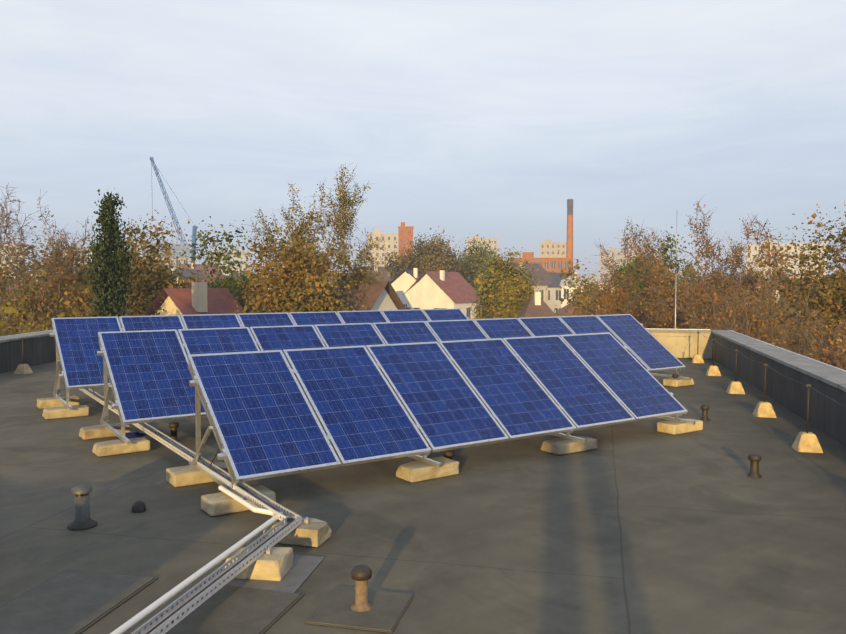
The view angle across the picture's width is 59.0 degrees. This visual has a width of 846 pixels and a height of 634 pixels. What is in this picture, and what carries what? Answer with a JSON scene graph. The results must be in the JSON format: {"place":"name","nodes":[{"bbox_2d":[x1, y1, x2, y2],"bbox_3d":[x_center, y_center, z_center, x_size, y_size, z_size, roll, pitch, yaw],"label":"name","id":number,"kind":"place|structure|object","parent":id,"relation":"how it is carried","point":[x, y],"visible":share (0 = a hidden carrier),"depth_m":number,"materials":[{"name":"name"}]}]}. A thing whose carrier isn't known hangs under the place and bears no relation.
{"place":"outdoors","nodes":[
{"label":"outdoors","id":0,"kind":"place"},
{"bbox_2d":[50,317,468,409],"bbox_3d":[-2.146,0.615,13.562,8.196,1.172,1.517,-2,3,-34],"label":"panel mounting frame","id":1,"kind":"object","parent":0,"point":[57,388],"visible":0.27,"depth_m":11.58,"materials":[{"name":"metal"}]},
{"bbox_2d":[51,316,121,389],"bbox_3d":[-5.108,0.519,11.613,0.992,0.986,1.370,-2,3,-34],"label":"solar panel","id":2,"kind":"object","parent":1,"relation":"attached to","point":[77,342],"visible":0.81,"depth_m":11.52,"materials":[{"name":"blue glass"}]},
{"bbox_2d":[119,315,186,354],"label":"solar panel","id":3,"kind":"object","parent":1,"relation":"attached to","point":[155,322],"visible":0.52,"depth_m":12.56,"materials":[{"name":"blue glass"}]},
{"bbox_2d":[180,314,241,328],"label":"solar panel","id":4,"kind":"object","parent":1,"relation":"attached to","point":[199,321],"visible":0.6,"depth_m":13.13,"materials":[{"name":"blue glass"}]},
{"bbox_2d":[237,312,294,326],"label":"solar panel","id":5,"kind":"object","parent":1,"relation":"attached to","point":[262,319],"visible":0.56,"depth_m":13.70,"materials":[{"name":"blue glass"}]},
{"bbox_2d":[288,311,342,325],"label":"solar panel","id":6,"kind":"object","parent":1,"relation":"attached to","point":[313,318],"visible":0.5,"depth_m":14.26,"materials":[{"name":"blue glass"}]},
{"bbox_2d":[337,310,387,323],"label":"solar panel","id":7,"kind":"object","parent":1,"relation":"attached to","point":[370,316],"visible":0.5,"depth_m":14.83,"materials":[{"name":"blue glass"}]},
{"bbox_2d":[381,309,429,321],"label":"solar panel","id":8,"kind":"object","parent":1,"relation":"attached to","point":[404,315],"visible":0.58,"depth_m":15.39,"materials":[{"name":"blue glass"}]},
{"bbox_2d":[422,308,467,320],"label":"solar panel","id":9,"kind":"object","parent":1,"relation":"attached to","point":[444,314],"visible":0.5,"depth_m":15.96,"materials":[{"name":"blue glass"}]},
{"bbox_2d":[0,358,845,633],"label":"flat roof","id":10,"kind":"structure","parent":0,"point":[641,527],"depth_m":6.05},
{"bbox_2d":[14,338,32,373],"bbox_3d":[-8.583,0.832,16.057,0.280,0.765,0.280,1,3,13],"label":"lightning foot","id":11,"kind":"object","parent":10,"relation":"on","point":[23,368],"visible":1,"depth_m":16.00},
{"bbox_2d":[37,396,79,408],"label":"ballast","id":12,"kind":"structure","parent":10,"relation":"on","point":[42,403],"depth_m":11.66,"materials":[{"name":"concrete"}]},
{"bbox_2d":[0,324,122,372],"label":"parapet","id":13,"kind":"structure","parent":10,"relation":"on","point":[41,349],"depth_m":17.35,"materials":[{"name":"grey concrete"}]},
{"bbox_2d":[42,405,88,418],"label":"ballast","id":14,"kind":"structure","parent":10,"relation":"on","point":[63,412],"depth_m":10.79,"materials":[{"name":"concrete"}]},
{"bbox_2d":[0,569,158,633],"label":"roof patch","id":15,"kind":"object","parent":10,"relation":"on","point":[66,601],"visible":0.89,"depth_m":4.52,"materials":[{"name":"grey"}]},
{"bbox_2d":[67,485,96,529],"bbox_3d":[-2.720,1.505,5.971,0.220,0.325,0.220,-2,3,-34],"label":"vent pipe","id":16,"kind":"object","parent":10,"relation":"on","point":[83,520],"visible":1,"depth_m":5.92,"materials":[{"name":"metal"}]},
{"bbox_2d":[79,423,130,439],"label":"ballast","id":17,"kind":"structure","parent":10,"relation":"on","point":[93,432],"depth_m":9.36,"materials":[{"name":"concrete"}]},
{"bbox_2d":[92,437,149,456],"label":"ballast","id":18,"kind":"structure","parent":10,"relation":"on","point":[111,447],"depth_m":8.50,"materials":[{"name":"concrete"}]},
{"bbox_2d":[97,323,690,443],"bbox_3d":[0.424,0.730,11.834,10.220,1.098,1.517,-2,3,-34],"label":"panel mounting frame","id":19,"kind":"object","parent":18,"relation":"on","point":[104,420],"visible":0.25,"depth_m":9.34,"materials":[{"name":"metal"}]},
{"bbox_2d":[98,329,206,424],"bbox_3d":[-3.376,0.696,9.321,0.992,0.986,1.370,-2,3,-34],"label":"solar panel","id":20,"kind":"object","parent":19,"relation":"attached to","point":[150,376],"visible":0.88,"depth_m":9.25,"materials":[{"name":"blue glass"}]},
{"bbox_2d":[178,327,259,355],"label":"solar panel","id":21,"kind":"object","parent":19,"relation":"attached to","point":[215,340],"visible":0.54,"depth_m":10.22,"materials":[{"name":"blue glass"}]},
{"bbox_2d":[249,325,325,351],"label":"solar panel","id":22,"kind":"object","parent":19,"relation":"attached to","point":[266,338],"visible":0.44,"depth_m":10.79,"materials":[{"name":"blue glass"}]},
{"bbox_2d":[314,323,384,346],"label":"solar panel","id":23,"kind":"object","parent":19,"relation":"attached to","point":[348,334],"visible":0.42,"depth_m":11.36,"materials":[{"name":"blue glass"}]},
{"bbox_2d":[372,321,438,343],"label":"solar panel","id":24,"kind":"object","parent":19,"relation":"attached to","point":[404,332],"visible":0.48,"depth_m":11.93,"materials":[{"name":"blue glass"}]},
{"bbox_2d":[425,319,487,340],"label":"solar panel","id":25,"kind":"object","parent":19,"relation":"attached to","point":[454,330],"visible":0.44,"depth_m":12.49,"materials":[{"name":"blue glass"}]},
{"bbox_2d":[473,318,532,338],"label":"solar panel","id":26,"kind":"object","parent":19,"relation":"attached to","point":[503,328],"visible":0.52,"depth_m":13.06,"materials":[{"name":"blue glass"}]},
{"bbox_2d":[518,316,573,335],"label":"solar panel","id":27,"kind":"object","parent":19,"relation":"attached to","point":[544,326],"visible":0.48,"depth_m":13.62,"materials":[{"name":"blue glass"}]},
{"bbox_2d":[558,315,649,371],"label":"solar panel","id":28,"kind":"object","parent":19,"relation":"attached to","point":[585,324],"visible":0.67,"depth_m":14.16,"materials":[{"name":"blue glass"}]},
{"bbox_2d":[596,314,685,371],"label":"solar panel","id":29,"kind":"object","parent":19,"relation":"attached to","point":[641,342],"visible":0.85,"depth_m":14.36,"materials":[{"name":"blue glass"}]},
{"bbox_2d":[132,500,145,512],"bbox_3d":[-2.420,1.607,6.372,0.120,0.086,0.117,-2,3,-34],"label":"roof vent cap","id":30,"kind":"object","parent":10,"relation":"on","point":[139,506],"depth_m":6.33,"materials":[{"name":"plastic"}]},
{"bbox_2d":[169,422,179,441],"bbox_3d":[-3.046,1.403,9.152,0.136,0.244,0.133,-2,3,-34],"label":"vent pipe","id":31,"kind":"object","parent":10,"relation":"on","point":[173,426],"visible":0.85,"depth_m":9.12,"materials":[{"name":"metal"}]},
{"bbox_2d":[166,461,229,486],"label":"ballast","id":32,"kind":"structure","parent":10,"relation":"on","point":[181,476],"depth_m":7.20,"materials":[{"name":"concrete"}]},
{"bbox_2d":[125,582,304,633],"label":"roof patch","id":33,"kind":"object","parent":10,"relation":"on","point":[227,609],"visible":0.78,"depth_m":4.38,"materials":[{"name":"grey"}]},
{"bbox_2d":[201,485,275,516],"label":"ballast","id":34,"kind":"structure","parent":10,"relation":"on","point":[217,504],"depth_m":6.30,"materials":[{"name":"concrete"}]},
{"bbox_2d":[188,346,694,499],"bbox_3d":[0.576,0.920,8.535,6.172,1.014,1.517,-2,3,-34],"label":"panel mounting frame","id":35,"kind":"object","parent":34,"relation":"on","point":[200,444],"visible":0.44,"depth_m":7.32,"materials":[{"name":"metal"}]},
{"bbox_2d":[187,350,340,482],"bbox_3d":[-1.547,0.878,7.155,0.992,0.986,1.370,-2,3,-34],"label":"solar panel","id":36,"kind":"object","parent":35,"relation":"attached to","point":[265,421],"visible":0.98,"depth_m":7.07,"materials":[{"name":"blue glass"}]},
{"bbox_2d":[283,345,430,465],"bbox_3d":[-0.708,0.852,7.720,0.992,0.986,1.370,-2,3,-34],"label":"solar panel","id":37,"kind":"object","parent":35,"relation":"attached to","point":[360,412],"visible":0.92,"depth_m":7.63,"materials":[{"name":"blue glass"}]},
{"bbox_2d":[366,342,508,452],"bbox_3d":[0.131,0.827,8.286,0.992,0.986,1.370,-2,3,-34],"label":"solar panel","id":38,"kind":"object","parent":35,"relation":"attached to","point":[441,402],"visible":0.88,"depth_m":8.21,"materials":[{"name":"blue glass"}]},
{"bbox_2d":[438,338,576,440],"bbox_3d":[0.970,0.801,8.851,0.992,0.986,1.370,-2,3,-34],"label":"solar panel","id":39,"kind":"object","parent":35,"relation":"attached to","point":[516,399],"visible":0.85,"depth_m":8.78,"materials":[{"name":"blue glass"}]},
{"bbox_2d":[502,335,635,429],"bbox_3d":[1.808,0.776,9.417,0.992,0.986,1.370,-2,3,-34],"label":"solar panel","id":40,"kind":"object","parent":35,"relation":"attached to","point":[576,389],"visible":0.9,"depth_m":9.35,"materials":[{"name":"blue glass"}]},
{"bbox_2d":[559,332,687,420],"bbox_3d":[2.647,0.751,9.982,0.992,0.986,1.370,-2,3,-34],"label":"solar panel","id":41,"kind":"object","parent":35,"relation":"attached to","point":[625,377],"visible":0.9,"depth_m":9.91,"materials":[{"name":"blue glass"}]},
{"bbox_2d":[226,555,324,592],"bbox_3d":[-1.014,1.711,4.973,0.520,0.008,0.720,0,3,10],"label":"roofing patch","id":42,"kind":"object","parent":10,"relation":"on","point":[298,574],"visible":0.36,"depth_m":4.88,"materials":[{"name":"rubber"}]},
{"bbox_2d":[223,547,293,580],"bbox_3d":[-1.102,1.643,5.007,0.404,0.138,0.282,0,3,9],"label":"concrete block","id":43,"kind":"object","parent":42,"relation":"on","point":[276,564],"depth_m":4.88,"materials":[{"name":"concrete"}]},
{"bbox_2d":[79,388,301,633],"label":"cable tray","id":44,"kind":"object","parent":43,"relation":"on","point":[175,615],"visible":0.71,"depth_m":5.03,"materials":[{"name":"silver metal"}]},
{"bbox_2d":[110,485,282,633],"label":"white conduit","id":45,"kind":"object","parent":44,"relation":"on","point":[154,606],"visible":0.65,"depth_m":4.67,"materials":[{"name":"white plastic"}]},
{"bbox_2d":[263,517,331,546],"bbox_3d":[-0.949,1.616,5.660,0.451,0.131,0.261,1,3,17],"label":"concrete block","id":46,"kind":"object","parent":10,"relation":"on","point":[314,532],"depth_m":5.54,"materials":[{"name":"concrete"}]},
{"bbox_2d":[304,587,413,632],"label":"vent flashing","id":47,"kind":"object","parent":10,"relation":"on","point":[383,614],"visible":0.79,"depth_m":4.39,"materials":[{"name":"grey metal"}]},
{"bbox_2d":[350,565,372,611],"bbox_3d":[-0.365,1.609,4.451,0.136,0.254,0.133,-2,3,-34],"label":"vent pipe","id":48,"kind":"object","parent":47,"relation":"on","point":[361,575],"visible":0.96,"depth_m":4.42,"materials":[{"name":"brown metal"}]},
{"bbox_2d":[396,457,458,482],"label":"ballast","id":49,"kind":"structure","parent":10,"relation":"on","point":[415,471],"depth_m":7.42,"materials":[{"name":"concrete"}]},
{"bbox_2d":[541,435,596,454],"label":"ballast","id":50,"kind":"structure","parent":10,"relation":"on","point":[560,446],"depth_m":8.57,"materials":[{"name":"concrete"}]},
{"bbox_2d":[674,224,676,328],"bbox_3d":[7.295,-0.656,21.651,0.060,4.844,0.092,-2,3,-34],"label":"pole","id":51,"kind":"object","parent":10,"relation":"on","point":[676,278],"visible":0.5,"depth_m":21.60,"materials":[{"name":"metal"}]},
{"bbox_2d":[663,378,693,386],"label":"ballast","id":52,"kind":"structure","parent":10,"relation":"on","point":[673,382],"depth_m":14.09,"materials":[{"name":"concrete"}]},
{"bbox_2d":[646,328,712,357],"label":"parapet","id":53,"kind":"structure","parent":10,"relation":"on","point":[680,343],"depth_m":19.44,"materials":[{"name":"concrete"}]},
{"bbox_2d":[657,419,702,434],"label":"ballast","id":54,"kind":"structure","parent":10,"relation":"on","point":[672,427],"depth_m":9.69,"materials":[{"name":"concrete"}]},
{"bbox_2d":[706,339,720,375],"bbox_3d":[6.126,0.845,15.765,0.280,0.765,0.280,1,3,13],"label":"lightning rod","id":55,"kind":"object","parent":10,"relation":"on","point":[713,370],"visible":0.98,"depth_m":15.69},
{"bbox_2d":[726,350,744,393],"bbox_3d":[5.529,0.960,13.217,0.280,0.765,0.280,1,3,13],"label":"lightning rod","id":56,"kind":"object","parent":10,"relation":"on","point":[735,387],"visible":0.96,"depth_m":13.14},
{"bbox_2d":[747,453,761,476],"bbox_3d":[3.336,1.486,7.526,0.136,0.224,0.133,-2,3,-34],"label":"vent pipe","id":57,"kind":"object","parent":10,"relation":"on","point":[754,458],"visible":1,"depth_m":7.49,"materials":[{"name":"metal"}]},
{"bbox_2d":[753,364,776,417],"bbox_3d":[4.990,1.063,10.921,0.280,0.765,0.280,1,3,13],"label":"lightning rod","id":58,"kind":"object","parent":10,"relation":"on","point":[764,409],"visible":0.98,"depth_m":10.85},
{"bbox_2d":[710,330,845,445],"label":"parapet","id":59,"kind":"structure","parent":10,"relation":"on","point":[827,415],"depth_m":11.59,"materials":[{"name":"grey concrete"}]},
{"bbox_2d":[791,384,822,452],"bbox_3d":[4.466,1.163,8.684,0.280,0.765,0.280,1,3,13],"label":"lightning rod","id":60,"kind":"object","parent":10,"relation":"on","point":[806,441],"visible":0.94,"depth_m":8.61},
{"bbox_2d":[0,0,845,282],"label":"sky","id":61,"kind":"structure","parent":0,"point":[464,118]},
{"bbox_2d":[403,270,481,318],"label":"house","id":62,"kind":"structure","parent":0,"point":[426,292],"depth_m":101.62,"materials":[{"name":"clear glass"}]},
{"bbox_2d":[514,292,555,317],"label":"red house","id":63,"kind":"structure","parent":0,"point":[534,305],"depth_m":66.33,"materials":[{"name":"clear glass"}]},
{"bbox_2d":[548,273,571,315],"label":"grey house","id":64,"kind":"structure","parent":0,"point":[554,296],"depth_m":148.17,"materials":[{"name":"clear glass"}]},
{"bbox_2d":[566,199,572,275],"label":"factory chimney","id":65,"kind":"object","parent":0,"point":[569,249],"visible":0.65,"depth_m":264.87,"materials":[{"name":"brick"}]},
{"bbox_2d":[599,247,643,275],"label":"block","id":66,"kind":"structure","parent":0,"point":[613,251],"depth_m":541.70,"materials":[{"name":"beige concrete"}]},
{"label":"ground","id":67,"kind":"structure","parent":0,"visible":0},
{"bbox_2d":[0,243,23,279],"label":"apartments","id":68,"kind":"structure","parent":67,"relation":"on","point":[20,256],"depth_m":366.99,"materials":[{"name":"beige concrete"}]},
{"bbox_2d":[0,280,55,335],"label":"bush","id":69,"kind":"object","parent":67,"relation":"on","point":[10,310],"depth_m":23.98,"materials":[{"name":"green plant"}]},
{"bbox_2d":[0,183,69,336],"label":"bare tree","id":70,"kind":"object","parent":67,"relation":"on","point":[12,250],"visible":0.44,"depth_m":31.00,"materials":[{"name":"plant"}]},
{"bbox_2d":[0,214,103,335],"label":"tree","id":71,"kind":"object","parent":67,"relation":"on","point":[28,279],"visible":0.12,"depth_m":40.21,"materials":[{"name":"brown plant"}]},
{"bbox_2d":[0,274,131,333],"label":"bush","id":72,"kind":"object","parent":67,"relation":"on","point":[77,312],"depth_m":28.16,"materials":[{"name":"brown plant"}]},
{"bbox_2d":[5,226,149,327],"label":"tree","id":73,"kind":"object","parent":67,"relation":"on","point":[82,266],"depth_m":46.23,"materials":[{"name":"brown plant"}]},
{"bbox_2d":[30,189,131,329],"bbox_3d":[-13.444,2.617,30.466,4.772,14.926,5.084,1,3,26],"label":"tree","id":74,"kind":"object","parent":67,"relation":"on","point":[55,259],"visible":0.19,"depth_m":29.84,"materials":[{"name":"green plant"}]},
{"bbox_2d":[77,188,146,321],"bbox_3d":[-11.350,2.754,27.688,3.714,14.890,3.387,-2,3,-34],"label":"conifer tree","id":75,"kind":"object","parent":67,"relation":"on","point":[113,274],"visible":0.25,"depth_m":27.23,"materials":[{"name":"green plant"}]},
{"bbox_2d":[64,207,179,311],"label":"tree","id":76,"kind":"object","parent":67,"relation":"on","point":[133,231],"depth_m":43.13,"materials":[{"name":"brown plant"}]},
{"bbox_2d":[57,209,235,316],"bbox_3d":[-13.262,2.169,37.699,9.273,15.175,8.057,-1,3,-27],"label":"olive tree","id":77,"kind":"object","parent":67,"relation":"on","point":[157,279],"visible":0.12,"depth_m":36.98,"materials":[{"name":"plant"}]},
{"bbox_2d":[142,242,190,268],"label":"building","id":78,"kind":"structure","parent":67,"relation":"on","point":[178,249],"depth_m":200.11,"materials":[{"name":"grey"}]},
{"bbox_2d":[150,157,196,261],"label":"construction crane","id":79,"kind":"object","parent":67,"relation":"on","point":[194,232],"visible":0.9,"depth_m":214.32,"materials":[{"name":"blue paint"}]},
{"bbox_2d":[168,269,208,279],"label":"town house","id":80,"kind":"structure","parent":67,"relation":"on","point":[188,273],"depth_m":163.62,"materials":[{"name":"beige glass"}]},
{"bbox_2d":[144,282,246,315],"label":"red house","id":81,"kind":"structure","parent":67,"relation":"on","point":[197,298],"depth_m":35.15,"materials":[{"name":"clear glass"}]},
{"bbox_2d":[179,263,223,279],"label":"town house","id":82,"kind":"structure","parent":67,"relation":"on","point":[197,267],"depth_m":177.83,"materials":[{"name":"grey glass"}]},
{"bbox_2d":[153,216,271,312],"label":"olive tree","id":83,"kind":"object","parent":67,"relation":"on","point":[229,280],"visible":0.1,"depth_m":42.50,"materials":[{"name":"green plant"}]},
{"bbox_2d":[210,247,247,275],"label":"apartments","id":84,"kind":"structure","parent":67,"relation":"on","point":[243,256],"depth_m":503.19,"materials":[{"name":"beige concrete"}]},
{"bbox_2d":[220,216,350,313],"bbox_3d":[-6.775,2.279,37.093,8.910,15.019,7.470,-2,3,-37],"label":"tree","id":85,"kind":"object","parent":67,"relation":"on","point":[272,280],"visible":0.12,"depth_m":36.56,"materials":[{"name":"brown plant"}]},
{"bbox_2d":[247,221,372,312],"bbox_3d":[-5.221,2.544,37.300,8.211,14.455,9.797,-1,3,-29],"label":"tree","id":86,"kind":"object","parent":67,"relation":"on","point":[316,295],"visible":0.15,"depth_m":36.01,"materials":[{"name":"brown plant"}]},
{"bbox_2d":[245,163,388,311],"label":"tree","id":87,"kind":"object","parent":67,"relation":"on","point":[340,217],"visible":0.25,"depth_m":40.21,"materials":[{"name":"brown plant"}]},
{"bbox_2d":[320,232,383,288],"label":"tree","id":88,"kind":"object","parent":67,"relation":"on","point":[347,266],"visible":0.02,"depth_m":41.81,"materials":[{"name":"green plant"}]},
{"bbox_2d":[322,276,405,310],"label":"brown house","id":89,"kind":"structure","parent":67,"relation":"on","point":[381,295],"depth_m":39.77,"materials":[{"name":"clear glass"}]},
{"bbox_2d":[368,230,397,266],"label":"cream apartments","id":90,"kind":"structure","parent":67,"relation":"on","point":[391,238],"depth_m":358.30,"materials":[{"name":"beige concrete"}]},
{"bbox_2d":[390,268,418,309],"bbox_3d":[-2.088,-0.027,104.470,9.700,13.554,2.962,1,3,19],"label":"white house","id":91,"kind":"structure","parent":67,"relation":"on","point":[402,282],"depth_m":103.29,"materials":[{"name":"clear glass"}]},
{"bbox_2d":[398,222,413,268],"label":"apartment building","id":92,"kind":"structure","parent":67,"relation":"on","point":[405,232],"depth_m":328.60,"materials":[{"name":"orange brick"}]},
{"bbox_2d":[373,226,487,289],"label":"green tree","id":93,"kind":"object","parent":67,"relation":"on","point":[432,256],"visible":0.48,"depth_m":117.40,"materials":[{"name":"green plant"}]},
{"bbox_2d":[454,234,507,306],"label":"green tree","id":94,"kind":"object","parent":67,"relation":"on","point":[482,253],"visible":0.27,"depth_m":127.57,"materials":[{"name":"green plant"}]},
{"bbox_2d":[466,235,497,257],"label":"cream apartments","id":95,"kind":"structure","parent":67,"relation":"on","point":[491,244],"depth_m":427.07,"materials":[{"name":"beige concrete"}]},
{"bbox_2d":[464,246,546,318],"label":"poplar tree","id":96,"kind":"object","parent":67,"relation":"on","point":[504,295],"visible":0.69,"depth_m":68.56,"materials":[{"name":"plant"}]},
{"bbox_2d":[508,262,551,304],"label":"town house","id":97,"kind":"structure","parent":67,"relation":"on","point":[546,280],"depth_m":147.81,"materials":[{"name":"grey tile"}]},
{"bbox_2d":[509,252,570,272],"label":"brick factory building","id":98,"kind":"structure","parent":67,"relation":"on","point":[551,264],"depth_m":260.72,"materials":[{"name":"brick"}]},
{"bbox_2d":[540,239,566,257],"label":"yellow apartments","id":99,"kind":"structure","parent":67,"relation":"on","point":[548,249],"depth_m":461.74,"materials":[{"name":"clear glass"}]},
{"bbox_2d":[559,272,614,307],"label":"pale house","id":100,"kind":"structure","parent":67,"relation":"on","point":[566,287],"depth_m":147.85,"materials":[{"name":"grey tile"}]},
{"bbox_2d":[535,241,639,318],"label":"tree","id":101,"kind":"object","parent":67,"relation":"on","point":[580,296],"visible":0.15,"depth_m":51.37,"materials":[{"name":"brown plant"}]},
{"bbox_2d":[565,216,692,328],"bbox_3d":[11.529,2.151,40.029,7.915,15.002,5.043,1,3,13],"label":"tree","id":102,"kind":"object","parent":67,"relation":"on","point":[622,298],"visible":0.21,"depth_m":39.84,"materials":[{"name":"brown plant"}]},
{"bbox_2d":[600,226,698,323],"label":"tree","id":103,"kind":"object","parent":67,"relation":"on","point":[633,259],"visible":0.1,"depth_m":55.88,"materials":[{"name":"brown leaf"},{"name":"bark"}]},
{"bbox_2d":[577,194,795,351],"bbox_3d":[11.801,2.330,32.894,7.492,15.296,8.843,-1,3,-27],"label":"tree","id":104,"kind":"object","parent":67,"relation":"on","point":[664,303],"visible":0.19,"depth_m":32.35,"materials":[{"name":"brown plant"}]},
{"bbox_2d":[679,260,707,288],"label":"tree","id":105,"kind":"object","parent":67,"relation":"on","point":[691,273],"depth_m":131.75,"materials":[{"name":"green plant"}]},
{"bbox_2d":[671,220,782,329],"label":"tree","id":106,"kind":"object","parent":67,"relation":"on","point":[750,281],"visible":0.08,"depth_m":43.73,"materials":[{"name":"brown plant"}]},
{"bbox_2d":[676,214,845,369],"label":"tree","id":107,"kind":"object","parent":67,"relation":"on","point":[838,342],"visible":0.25,"depth_m":26.05,"materials":[{"name":"brown plant"}]},
{"bbox_2d":[676,266,845,369],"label":"tree","id":108,"kind":"object","parent":67,"relation":"on","point":[804,314],"visible":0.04,"depth_m":20.42,"materials":[{"name":"brown plant"}]},
{"bbox_2d":[718,202,845,358],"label":"tree","id":109,"kind":"object","parent":67,"relation":"on","point":[825,295],"visible":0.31,"depth_m":36.25,"materials":[{"name":"brown plant"}]},
{"bbox_2d":[746,240,826,284],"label":"apartments","id":110,"kind":"structure","parent":67,"relation":"on","point":[753,250],"depth_m":358.79,"materials":[{"name":"beige concrete"}]},
{"bbox_2d":[755,281,845,363],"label":"tree","id":111,"kind":"object","parent":67,"relation":"on","point":[783,334],"visible":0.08,"depth_m":26.13,"materials":[{"name":"brown plant"}]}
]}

